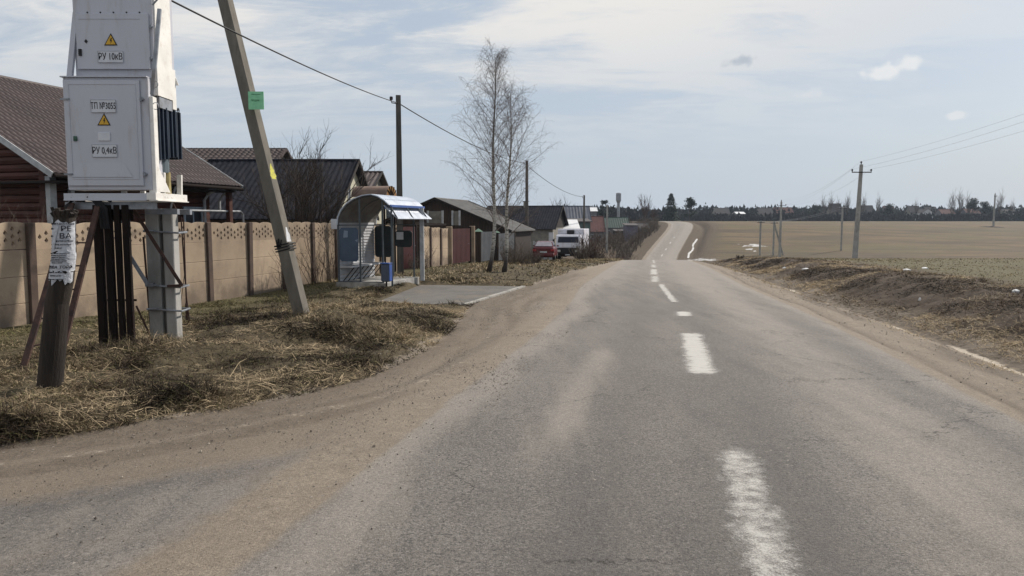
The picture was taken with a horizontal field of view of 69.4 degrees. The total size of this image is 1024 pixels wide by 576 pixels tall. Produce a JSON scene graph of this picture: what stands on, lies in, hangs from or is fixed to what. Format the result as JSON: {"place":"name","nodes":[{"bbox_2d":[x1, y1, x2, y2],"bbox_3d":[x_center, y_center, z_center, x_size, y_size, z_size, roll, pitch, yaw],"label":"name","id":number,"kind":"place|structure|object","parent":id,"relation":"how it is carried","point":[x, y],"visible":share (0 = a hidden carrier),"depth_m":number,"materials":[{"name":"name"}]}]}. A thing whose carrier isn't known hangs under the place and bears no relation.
{"place":"outdoors","nodes":[
{"label":"outdoors","id":0,"kind":"place"},
{"bbox_2d":[381,285,518,304],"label":"bus stop pavement","id":1,"kind":"structure","parent":0,"point":[433,294],"depth_m":21.34,"materials":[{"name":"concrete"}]},
{"bbox_2d":[324,258,623,285],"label":"verge grass","id":2,"kind":"structure","parent":0,"point":[561,262],"depth_m":31.59,"materials":[{"name":"plant"}]},
{"bbox_2d":[0,221,1023,575],"bbox_3d":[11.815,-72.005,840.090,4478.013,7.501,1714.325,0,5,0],"label":"ground","id":3,"kind":"structure","parent":0,"point":[230,511],"depth_m":7.84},
{"bbox_2d":[0,187,45,304],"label":"bare bush","id":4,"kind":"object","parent":3,"relation":"on","point":[12,220],"visible":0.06,"depth_m":16.55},
{"bbox_2d":[36,207,78,388],"bbox_3d":[-4.707,0.152,7.645,0.488,1.973,0.256,-1,5,-12],"label":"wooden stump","id":5,"kind":"object","parent":3,"relation":"on","point":[53,345],"visible":1,"depth_m":7.57,"materials":[{"name":"brown wood"}]},
{"bbox_2d":[20,203,99,368],"bbox_3d":[-5.973,-0.094,9.845,0.444,2.104,1.484,-1,5,-6],"label":"wooden brace","id":6,"kind":"object","parent":3,"relation":"on","point":[38,317],"visible":0.54,"depth_m":9.83,"materials":[{"name":"wood"}]},
{"bbox_2d":[21,192,104,239],"bbox_3d":[-10.673,-0.915,17.645,1.603,2.958,1.240,1,5,12],"label":"bare bush","id":7,"kind":"object","parent":3,"relation":"on","point":[49,217],"visible":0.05,"depth_m":17.45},
{"bbox_2d":[0,75,244,277],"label":"log house","id":8,"kind":"structure","parent":3,"relation":"on","point":[33,162],"depth_m":21.91,"materials":[{"name":"brown wood"}]},
{"bbox_2d":[182,207,202,238],"bbox_3d":[-11.225,-2.294,26.090,0.064,1.130,1.020,2,5,17],"label":"window","id":9,"kind":"structure","parent":8,"relation":"in","point":[196,216],"depth_m":26.13,"materials":[{"name":"grey glass"}]},
{"bbox_2d":[59,0,191,344],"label":"transformer substation","id":10,"kind":"object","parent":3,"relation":"on","point":[123,134],"visible":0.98,"depth_m":10.38,"materials":[{"name":"grey paint"}]},
{"bbox_2d":[0,222,396,327],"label":"concrete fence","id":11,"kind":"object","parent":3,"relation":"on","point":[210,276],"visible":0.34,"depth_m":18.53,"materials":[{"name":"concrete"}]},
{"bbox_2d":[3,302,432,418],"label":"straw stems","id":12,"kind":"object","parent":3,"relation":"on","point":[268,351],"visible":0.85,"depth_m":9.21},
{"bbox_2d":[186,148,292,160],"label":"tile roof house","id":13,"kind":"structure","parent":3,"relation":"on","point":[204,154],"depth_m":45.16,"materials":[{"name":"beige paint"}]},
{"bbox_2d":[218,0,308,313],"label":"leaning concrete pole","id":14,"kind":"object","parent":3,"relation":"on","point":[252,102],"visible":1,"depth_m":15.90,"materials":[{"name":"grey concrete"}]},
{"bbox_2d":[0,273,532,448],"bbox_3d":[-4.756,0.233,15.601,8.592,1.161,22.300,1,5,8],"label":"dry verge grass","id":15,"kind":"structure","parent":3,"relation":"on","point":[14,425],"depth_m":9.34,"materials":[{"name":"plant"}]},
{"bbox_2d":[269,237,298,291],"bbox_3d":[-6.670,-0.705,21.557,0.890,1.730,0.844,-3,6,-30],"label":"bare shrub","id":16,"kind":"object","parent":3,"relation":"on","point":[284,284],"visible":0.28,"depth_m":21.56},
{"bbox_2d":[206,159,379,260],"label":"dark roof house","id":17,"kind":"structure","parent":3,"relation":"on","point":[231,167],"depth_m":33.97,"materials":[{"name":"black"}]},
{"bbox_2d":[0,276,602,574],"bbox_3d":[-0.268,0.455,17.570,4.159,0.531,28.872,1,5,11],"label":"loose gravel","id":18,"kind":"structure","parent":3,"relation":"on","point":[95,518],"depth_m":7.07,"materials":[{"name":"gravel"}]},
{"bbox_2d":[232,127,390,253],"bbox_3d":[-7.861,-3.404,28.211,5.486,6.124,6.541,-5,7,-44],"label":"bare fruit tree","id":19,"kind":"object","parent":3,"relation":"on","point":[308,215],"visible":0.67,"depth_m":27.91,"materials":[{"name":"brown plant"}]},
{"bbox_2d":[296,222,332,283],"bbox_3d":[-6.296,-1.183,23.017,1.160,2.254,1.405,-3,6,-31],"label":"bare shrub","id":20,"kind":"object","parent":3,"relation":"on","point":[317,273],"visible":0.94,"depth_m":23.22,"materials":[{"name":"plant"}]},
{"bbox_2d":[316,222,337,281],"bbox_3d":[-5.987,-1.244,24.467,1.436,2.194,0.940,-3,6,-28],"label":"bare shrub","id":21,"kind":"object","parent":3,"relation":"on","point":[329,265],"visible":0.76,"depth_m":24.43,"materials":[{"name":"plant"}]},
{"bbox_2d":[331,219,337,279],"bbox_3d":[-5.997,-1.256,25.126,0.240,2.172,0.115,0,5,0],"label":"white post sign","id":22,"kind":"object","parent":3,"relation":"on","point":[333,224],"visible":0.54,"depth_m":25.06,"materials":[{"name":"metal"}]},
{"bbox_2d":[351,186,396,271],"bbox_3d":[-5.496,-2.305,29.696,1.536,3.546,1.075,1,5,14],"label":"door canopy","id":23,"kind":"object","parent":3,"relation":"on","point":[384,190],"visible":0.72,"depth_m":29.21,"materials":[{"name":"metal"}]},
{"bbox_2d":[364,171,388,223],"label":"brown gable house","id":24,"kind":"structure","parent":3,"relation":"on","point":[378,179],"depth_m":49.36,"materials":[{"name":"beige"}]},
{"bbox_2d":[336,194,431,287],"bbox_3d":[-4.002,-1.480,23.527,2.036,2.907,2.900,1,5,14],"label":"bus shelter","id":25,"kind":"object","parent":3,"relation":"on","point":[356,222],"visible":1,"depth_m":23.34,"materials":[{"name":"paint"}]},
{"bbox_2d":[380,263,391,285],"bbox_3d":[-3.731,-0.334,21.959,0.290,0.830,0.270,1,5,14],"label":"litter bin","id":26,"kind":"object","parent":3,"relation":"on","point":[386,272],"visible":0.97,"depth_m":21.84,"materials":[{"name":"blue paint"}]},
{"bbox_2d":[389,95,403,274],"bbox_3d":[-4.326,-3.628,27.767,0.441,7.086,0.242,-1,5,-11],"label":"utility pole","id":27,"kind":"object","parent":3,"relation":"on","point":[400,259],"visible":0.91,"depth_m":27.61,"materials":[{"name":"grey wood"}]},
{"bbox_2d":[171,0,396,102],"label":"power cable","id":28,"kind":"object","parent":27,"relation":"attached to","point":[267,47],"visible":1,"depth_m":14.52,"materials":[{"name":"rubber"}]},
{"bbox_2d":[401,104,521,162],"bbox_3d":[-1.629,-8.184,42.688,0.040,0.472,30.941,1,5,10],"label":"power cable","id":29,"kind":"object","parent":27,"relation":"attached to","point":[445,130],"visible":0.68,"depth_m":33.57,"materials":[{"name":"rubber"}]},
{"bbox_2d":[403,224,417,268],"bbox_3d":[-4.482,-1.662,31.782,0.160,2.130,1.953,1,5,15],"label":"wicket door","id":30,"kind":"structure","parent":3,"relation":"on","point":[407,251],"depth_m":32.01,"materials":[{"name":"paint"}]},
{"bbox_2d":[405,254,434,269],"bbox_3d":[-4.087,-1.202,32.141,1.379,0.868,1.437,0,5,1],"label":"bare shrub","id":31,"kind":"object","parent":3,"relation":"on","point":[416,265],"visible":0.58,"depth_m":31.85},
{"bbox_2d":[424,244,434,267],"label":"bare shrub","id":32,"kind":"object","parent":3,"relation":"on","point":[427,257],"visible":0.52,"depth_m":33.44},
{"bbox_2d":[417,226,448,266],"bbox_3d":[-3.629,-1.686,35.019,0.189,2.464,4.369,1,5,14],"label":"concrete fence","id":33,"kind":"object","parent":3,"relation":"on","point":[436,239],"visible":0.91,"depth_m":35.00,"materials":[{"name":"concrete"}]},
{"bbox_2d":[414,222,445,224],"bbox_3d":[-3.878,-3.044,35.144,0.120,0.160,4.134,1,5,15],"label":"dark rail","id":34,"kind":"object","parent":33,"relation":"on","point":[417,223],"visible":0.79,"depth_m":35.11,"materials":[{"name":"metal"}]},
{"bbox_2d":[446,226,452,264],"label":"gate pillar","id":35,"kind":"structure","parent":3,"relation":"on","point":[450,246],"depth_m":36.76,"materials":[{"name":"paint"}]},
{"bbox_2d":[383,197,535,260],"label":"slate roof shed","id":36,"kind":"structure","parent":3,"relation":"on","point":[457,214],"depth_m":51.35,"materials":[{"name":"paint"}]},
{"bbox_2d":[452,226,471,263],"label":"maroon gate","id":37,"kind":"structure","parent":3,"relation":"on","point":[462,244],"depth_m":38.83,"materials":[{"name":"metal"}]},
{"bbox_2d":[471,226,474,262],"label":"gate pillar","id":38,"kind":"structure","parent":3,"relation":"on","point":[473,241],"depth_m":40.39,"materials":[{"name":"paint"}]},
{"bbox_2d":[475,229,482,262],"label":"gate pillar","id":39,"kind":"structure","parent":3,"relation":"on","point":[478,245],"depth_m":41.17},
{"bbox_2d":[481,230,493,261],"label":"grey gate","id":40,"kind":"structure","parent":39,"relation":"attached to","point":[486,241],"depth_m":43.09,"materials":[{"name":"metal"}]},
{"bbox_2d":[462,286,524,304],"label":"kerb","id":41,"kind":"structure","parent":3,"relation":"on","point":[497,294],"depth_m":20.59,"materials":[{"name":"concrete"}]},
{"bbox_2d":[494,231,499,261],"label":"gate pillar","id":42,"kind":"structure","parent":3,"relation":"on","point":[496,254],"depth_m":44.69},
{"bbox_2d":[499,231,515,260],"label":"dark gate","id":43,"kind":"structure","parent":42,"relation":"attached to","point":[511,237],"depth_m":47.98,"materials":[{"name":"metal"}]},
{"bbox_2d":[441,38,563,271],"bbox_3d":[-0.442,-5.289,29.784,5.097,9.599,4.701,0,5,0],"label":"birch tree","id":44,"kind":"object","parent":3,"relation":"on","point":[493,178],"visible":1,"depth_m":29.50,"materials":[{"name":"white plant"}]},
{"bbox_2d":[498,235,522,262],"bbox_3d":[-0.254,-1.849,37.100,1.317,1.608,1.611,-3,6,-34],"label":"bare shrub","id":45,"kind":"object","parent":3,"relation":"on","point":[503,250],"visible":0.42,"depth_m":36.88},
{"bbox_2d":[503,242,528,263],"bbox_3d":[0.213,-1.640,35.916,1.539,1.340,1.671,0,5,3],"label":"bare shrub","id":46,"kind":"object","parent":3,"relation":"on","point":[513,256],"visible":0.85,"depth_m":35.82,"materials":[{"name":"plant"}]},
{"bbox_2d":[525,161,527,224],"bbox_3d":[1.095,-5.850,58.210,0.438,8.263,0.310,0,5,0],"label":"utility pole","id":47,"kind":"object","parent":3,"relation":"on","point":[526,204],"visible":0.43,"depth_m":57.99,"materials":[{"name":"grey wood"}]},
{"bbox_2d":[487,201,568,244],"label":"grey house","id":48,"kind":"structure","parent":3,"relation":"on","point":[552,219],"depth_m":87.62,"materials":[{"name":"beige paint"}]},
{"bbox_2d":[516,249,541,264],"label":"bare shrub","id":49,"kind":"object","parent":3,"relation":"on","point":[530,261],"visible":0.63,"depth_m":38.90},
{"bbox_2d":[529,250,543,262],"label":"bare shrub","id":50,"kind":"object","parent":3,"relation":"on","point":[539,258],"visible":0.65,"depth_m":42.92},
{"bbox_2d":[531,241,553,259],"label":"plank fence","id":51,"kind":"object","parent":3,"relation":"on","point":[533,243],"visible":0.1,"depth_m":65.93,"materials":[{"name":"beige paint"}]},
{"bbox_2d":[533,241,558,259],"bbox_3d":[2.536,-2.857,55.985,1.960,1.400,4.240,1,5,7],"label":"parked car","id":52,"kind":"object","parent":3,"relation":"on","point":[548,249],"visible":0.75,"depth_m":54.09,"materials":[{"name":"red paint"}]},
{"bbox_2d":[553,229,588,258],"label":"parked truck","id":53,"kind":"object","parent":3,"relation":"on","point":[564,238],"visible":0.61,"depth_m":69.04,"materials":[{"name":"white paint"}]},
{"bbox_2d":[563,220,579,228],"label":"white roof lean to","id":54,"kind":"object","parent":3,"relation":"on","point":[573,224],"visible":0.29,"depth_m":92.82,"materials":[{"name":"beige paint"}]},
{"bbox_2d":[564,206,591,220],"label":"blue roof house","id":55,"kind":"structure","parent":3,"relation":"on","point":[573,211],"depth_m":126.67,"materials":[{"name":"paint"}]},
{"bbox_2d":[567,218,591,250],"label":"teal shed","id":56,"kind":"structure","parent":3,"relation":"on","point":[587,222],"depth_m":97.69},
{"bbox_2d":[568,239,594,259],"bbox_3d":[5.719,-3.130,59.981,2.253,1.834,2.870,2,6,21],"label":"bare shrub","id":57,"kind":"object","parent":3,"relation":"on","point":[582,255],"visible":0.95,"depth_m":59.74,"materials":[{"name":"plant"}]},
{"bbox_2d":[582,195,584,228],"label":"utility pole","id":58,"kind":"object","parent":3,"relation":"on","point":[583,196],"visible":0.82,"depth_m":94.40,"materials":[{"name":"grey wood"}]},
{"bbox_2d":[576,229,606,258],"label":"bare shrub","id":59,"kind":"object","parent":3,"relation":"on","point":[593,256],"visible":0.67,"depth_m":65.68,"materials":[{"name":"plant"}]},
{"bbox_2d":[590,207,597,215],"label":"white house","id":60,"kind":"structure","parent":3,"relation":"on","point":[593,210],"depth_m":214.28,"materials":[{"name":"paint"}]},
{"bbox_2d":[590,216,605,239],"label":"maroon roof house","id":61,"kind":"structure","parent":3,"relation":"on","point":[597,223],"depth_m":151.05,"materials":[{"name":"paint"}]},
{"bbox_2d":[588,234,612,258],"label":"bare shrub","id":62,"kind":"object","parent":3,"relation":"on","point":[601,254],"visible":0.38,"depth_m":71.76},
{"bbox_2d":[597,200,610,216],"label":"pine tree","id":63,"kind":"object","parent":3,"relation":"on","point":[602,212],"visible":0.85,"depth_m":297.35,"materials":[{"name":"green plant"}]},
{"bbox_2d":[605,205,607,250],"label":"utility pole","id":64,"kind":"object","parent":3,"relation":"on","point":[606,226],"visible":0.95,"depth_m":117.48,"materials":[{"name":"concrete"}]},
{"bbox_2d":[604,217,628,237],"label":"green roof house","id":65,"kind":"structure","parent":3,"relation":"on","point":[614,222],"depth_m":166.41,"materials":[{"name":"paint"}]},
{"bbox_2d":[616,193,620,216],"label":"water tower","id":66,"kind":"structure","parent":3,"relation":"on","point":[618,198],"depth_m":327.32,"materials":[{"name":"metal"}]},
{"bbox_2d":[596,220,641,249],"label":"garden thicket","id":67,"kind":"object","parent":3,"relation":"on","point":[621,237],"visible":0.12,"depth_m":146.90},
{"bbox_2d":[590,213,661,258],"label":"roadside thicket","id":68,"kind":"object","parent":3,"relation":"on","point":[616,244],"visible":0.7,"depth_m":143.12,"materials":[{"name":"plant"}]},
{"bbox_2d":[622,223,638,241],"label":"violet shed","id":69,"kind":"structure","parent":3,"relation":"on","point":[629,227],"depth_m":154.58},
{"bbox_2d":[638,194,652,219],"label":"bare roadside tree","id":70,"kind":"object","parent":3,"relation":"on","point":[644,210],"visible":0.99,"depth_m":223.83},
{"bbox_2d":[649,205,658,219],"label":"bare roadside tree","id":71,"kind":"object","parent":3,"relation":"on","point":[655,213],"visible":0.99,"depth_m":226.75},
{"bbox_2d":[660,193,680,220],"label":"spruce tree","id":72,"kind":"object","parent":3,"relation":"on","point":[672,202],"visible":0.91,"depth_m":287.44,"materials":[{"name":"green plant"}]},
{"bbox_2d":[682,196,696,220],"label":"pine tree","id":73,"kind":"object","parent":3,"relation":"on","point":[690,201],"visible":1,"depth_m":327.22,"materials":[{"name":"green plant"}]},
{"bbox_2d":[386,202,1023,220],"bbox_3d":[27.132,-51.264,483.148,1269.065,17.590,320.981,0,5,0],"label":"distant wood","id":74,"kind":"object","parent":3,"relation":"on","point":[705,214],"visible":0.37,"depth_m":387.81,"materials":[{"name":"plant"}]},
{"bbox_2d":[711,208,729,214],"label":"distant house","id":75,"kind":"structure","parent":3,"relation":"on","point":[721,210],"depth_m":429.94,"materials":[{"name":"beige paint"}]},
{"bbox_2d":[757,221,764,254],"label":"field pole","id":76,"kind":"object","parent":3,"relation":"on","point":[760,222],"visible":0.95,"depth_m":137.69,"materials":[{"name":"concrete"}]},
{"bbox_2d":[756,208,773,216],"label":"distant house","id":77,"kind":"structure","parent":3,"relation":"on","point":[762,211],"depth_m":454.50,"materials":[{"name":"beige paint"}]},
{"bbox_2d":[772,221,783,254],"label":"field pole","id":78,"kind":"object","parent":3,"relation":"on","point":[774,227],"visible":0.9,"depth_m":137.63,"materials":[{"name":"concrete"}]},
{"bbox_2d":[777,200,785,256],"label":"field power pole","id":79,"kind":"object","parent":3,"relation":"on","point":[780,236],"visible":0.98,"depth_m":132.51,"materials":[{"name":"concrete"}]},
{"bbox_2d":[773,207,793,213],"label":"distant house","id":80,"kind":"structure","parent":3,"relation":"on","point":[787,208],"depth_m":470.56,"materials":[{"name":"paint"}]},
{"bbox_2d":[807,203,823,215],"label":"pine tree","id":81,"kind":"object","parent":3,"relation":"on","point":[817,210],"visible":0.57,"depth_m":417.31,"materials":[{"name":"green plant"}]},
{"bbox_2d":[821,195,827,214],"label":"skyline birch","id":82,"kind":"object","parent":3,"relation":"on","point":[824,203],"visible":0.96,"depth_m":422.43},
{"bbox_2d":[827,191,833,213],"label":"skyline birch","id":83,"kind":"object","parent":3,"relation":"on","point":[829,208],"visible":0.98,"depth_m":421.92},
{"bbox_2d":[826,203,841,214],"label":"distant house","id":84,"kind":"structure","parent":3,"relation":"on","point":[833,209],"depth_m":439.32,"materials":[{"name":"beige paint"}]},
{"bbox_2d":[834,196,841,213],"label":"skyline birch","id":85,"kind":"object","parent":3,"relation":"on","point":[837,205],"visible":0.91,"depth_m":422.01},
{"bbox_2d":[840,207,843,250],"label":"field pole","id":86,"kind":"object","parent":3,"relation":"on","point":[841,229],"visible":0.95,"depth_m":145.41,"materials":[{"name":"concrete"}]},
{"bbox_2d":[842,192,851,212],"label":"skyline birch","id":87,"kind":"object","parent":3,"relation":"on","point":[848,202],"visible":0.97,"depth_m":422.06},
{"bbox_2d":[703,256,1023,385],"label":"bank grass","id":88,"kind":"structure","parent":3,"relation":"on","point":[833,267],"depth_m":20.19,"materials":[{"name":"plant"}]},
{"bbox_2d":[861,193,866,214],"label":"skyline birch","id":89,"kind":"object","parent":3,"relation":"on","point":[863,205],"visible":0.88,"depth_m":421.80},
{"bbox_2d":[860,205,873,215],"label":"distant house","id":90,"kind":"structure","parent":3,"relation":"on","point":[868,208],"depth_m":454.82,"materials":[{"name":"beige paint"}]},
{"bbox_2d":[875,194,884,211],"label":"skyline birch","id":91,"kind":"object","parent":3,"relation":"on","point":[878,205],"visible":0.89,"depth_m":422.02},
{"bbox_2d":[880,203,895,217],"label":"pine tree","id":92,"kind":"object","parent":3,"relation":"on","point":[888,207],"visible":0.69,"depth_m":417.68,"materials":[{"name":"green plant"}]},
{"bbox_2d":[778,257,1023,285],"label":"plateau grass","id":93,"kind":"structure","parent":3,"relation":"on","point":[890,260],"depth_m":37.23,"materials":[{"name":"plant"}]},
{"bbox_2d":[904,206,919,215],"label":"distant house","id":94,"kind":"structure","parent":3,"relation":"on","point":[909,210],"depth_m":450.56,"materials":[{"name":"beige paint"}]},
{"bbox_2d":[914,209,933,219],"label":"white gable house","id":95,"kind":"structure","parent":3,"relation":"on","point":[923,211],"depth_m":416.43,"materials":[{"name":"paint"}]},
{"bbox_2d":[934,209,955,219],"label":"distant house","id":96,"kind":"structure","parent":3,"relation":"on","point":[941,211],"depth_m":430.59,"materials":[{"name":"paint"}]},
{"bbox_2d":[947,189,957,214],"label":"skyline birch","id":97,"kind":"object","parent":3,"relation":"on","point":[952,204],"visible":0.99,"depth_m":422.30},
{"bbox_2d":[956,187,965,213],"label":"skyline birch","id":98,"kind":"object","parent":3,"relation":"on","point":[961,203],"visible":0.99,"depth_m":422.29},
{"bbox_2d":[959,208,981,214],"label":"distant house","id":99,"kind":"structure","parent":3,"relation":"on","point":[965,210],"depth_m":425.27,"materials":[{"name":"paint"}]},
{"bbox_2d":[964,198,981,217],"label":"pine tree","id":100,"kind":"object","parent":3,"relation":"on","point":[972,203],"visible":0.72,"depth_m":416.40,"materials":[{"name":"green plant"}]},
{"bbox_2d":[978,201,992,213],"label":"pine tree","id":101,"kind":"object","parent":3,"relation":"on","point":[985,208],"visible":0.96,"depth_m":416.71,"materials":[{"name":"green plant"}]},
{"bbox_2d":[992,194,996,225],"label":"field power pole","id":102,"kind":"object","parent":3,"relation":"on","point":[993,222],"visible":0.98,"depth_m":203.87,"materials":[{"name":"concrete"}]},
{"bbox_2d":[996,191,1005,213],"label":"skyline birch","id":103,"kind":"object","parent":3,"relation":"on","point":[998,207],"visible":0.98,"depth_m":421.51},
{"bbox_2d":[1000,209,1015,219],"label":"distant house","id":104,"kind":"structure","parent":3,"relation":"on","point":[1001,210],"depth_m":445.52,"materials":[{"name":"beige paint"}]},
{"bbox_2d":[0,0,1023,210],"label":"sky","id":105,"kind":"structure","parent":0,"point":[721,103],"materials":[{"name":"white"}]},
{"bbox_2d":[232,221,1023,575],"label":"road","id":106,"kind":"structure","parent":0,"point":[606,433],"depth_m":5.48,"materials":[{"name":"asphalt"}]},
{"bbox_2d":[659,284,676,301],"bbox_3d":[4.636,0.114,22.153,0.426,0.107,7.032,1,5,8],"label":"road marking","id":107,"kind":"object","parent":106,"relation":"on","point":[663,288],"visible":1,"depth_m":21.50,"materials":[{"name":"paint"}]},
{"bbox_2d":[677,311,691,315],"bbox_3d":[3.730,0.559,16.065,0.558,0.026,1.403,1,5,9],"label":"road marking","id":108,"kind":"object","parent":106,"relation":"on","point":[681,313],"visible":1,"depth_m":16.12,"materials":[{"name":"paint"}]},
{"bbox_2d":[681,333,713,373],"bbox_3d":[2.717,0.914,10.924,0.645,0.093,4.400,1,5,11],"label":"road marking","id":109,"kind":"object","parent":106,"relation":"on","point":[700,361],"visible":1,"depth_m":10.41,"materials":[{"name":"paint"}]},
{"bbox_2d":[725,451,795,575],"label":"road marking","id":110,"kind":"object","parent":106,"relation":"on","point":[763,547],"visible":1,"depth_m":4.45,"materials":[{"name":"paint"}]},
{"bbox_2d":[723,272,1022,399],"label":"shoulder gravel","id":111,"kind":"structure","parent":0,"point":[879,332],"depth_m":14.60,"materials":[{"name":"gravel"}]},
{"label":"soil mound","id":112,"kind":"structure","parent":0,"visible":0},
{"bbox_2d":[851,161,871,257],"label":"field power pole","id":113,"kind":"object","parent":112,"relation":"on","point":[856,228],"visible":0.97,"depth_m":71.53,"materials":[{"name":"concrete"}]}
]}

